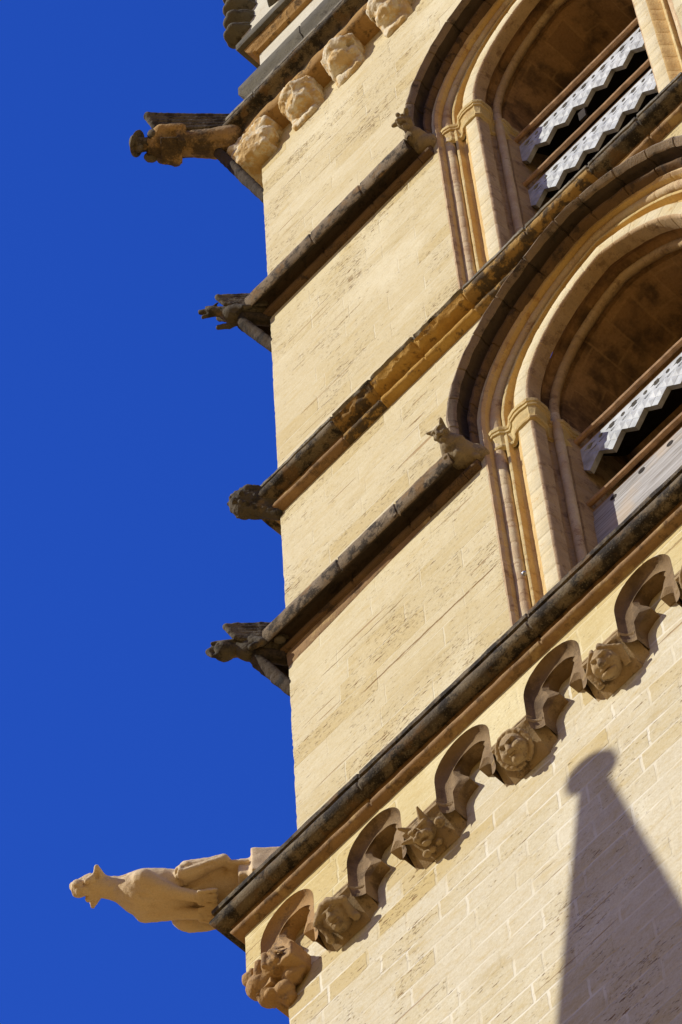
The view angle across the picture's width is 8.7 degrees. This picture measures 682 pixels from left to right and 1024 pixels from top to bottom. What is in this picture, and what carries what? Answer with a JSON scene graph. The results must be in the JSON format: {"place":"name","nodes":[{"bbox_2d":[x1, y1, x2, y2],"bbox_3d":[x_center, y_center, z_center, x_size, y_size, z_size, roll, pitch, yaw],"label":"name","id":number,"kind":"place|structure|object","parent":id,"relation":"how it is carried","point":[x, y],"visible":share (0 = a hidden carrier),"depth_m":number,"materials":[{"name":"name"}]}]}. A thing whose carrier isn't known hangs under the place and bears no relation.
{"place":"outdoors","nodes":[
{"label":"outdoors","id":0,"kind":"place"},
{"bbox_2d":[209,0,681,1023],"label":"bell tower","id":1,"kind":"structure","parent":0,"point":[483,670],"depth_m":34.42,"materials":[{"name":"stone"}]},
{"bbox_2d":[69,846,279,932],"bbox_3d":[-1.040,2.724,31.667,1.762,0.464,0.557,-8,-65,2],"label":"gargoyle","id":2,"kind":"object","parent":1,"relation":"attached to","point":[188,896],"visible":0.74,"depth_m":31.57,"materials":[{"name":"stone"}]},
{"bbox_2d":[129,112,263,203],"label":"gargoyle","id":3,"kind":"object","parent":1,"relation":"attached to","point":[172,139],"visible":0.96,"depth_m":45.02,"materials":[{"name":"stone"}]},
{"bbox_2d":[198,293,271,351],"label":"gargoyle","id":4,"kind":"object","parent":1,"relation":"attached to","point":[232,312],"visible":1,"depth_m":41.05,"materials":[{"name":"stone"}]},
{"bbox_2d":[205,622,290,695],"bbox_3d":[-0.705,1.173,34.821,0.705,0.881,0.282,-2,-65,-1],"label":"gargoyle","id":5,"kind":"object","parent":1,"relation":"attached to","point":[247,642],"visible":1,"depth_m":34.94,"materials":[{"name":"stone"}]},
{"bbox_2d":[227,484,282,520],"bbox_3d":[-0.695,-0.053,37.386,0.518,0.442,0.312,-11,-65,3],"label":"gargoyle","id":6,"kind":"object","parent":1,"relation":"attached to","point":[246,502],"visible":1,"depth_m":37.32,"materials":[{"name":"stone"}]},
{"bbox_2d":[391,107,436,154],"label":"beast statue","id":7,"kind":"object","parent":1,"relation":"on","point":[420,141],"visible":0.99,"depth_m":40.56,"materials":[{"name":"grey stone"}]},
{"bbox_2d":[426,417,489,469],"bbox_3d":[0.914,-0.462,34.496,0.540,0.297,0.284,25,-68,-13],"label":"beast statue","id":8,"kind":"object","parent":1,"relation":"on","point":[462,451],"visible":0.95,"depth_m":34.41,"materials":[{"name":"grey stone"}]},
{"bbox_2d":[405,0,681,298],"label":"belfry window","id":9,"kind":"structure","parent":1,"relation":"in","point":[568,77],"depth_m":40.61,"materials":[{"name":"stone"}]},
{"bbox_2d":[446,135,681,696],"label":"belfry window","id":10,"kind":"structure","parent":1,"relation":"in","point":[578,434],"depth_m":35.33,"materials":[{"name":"stone"}]}
]}

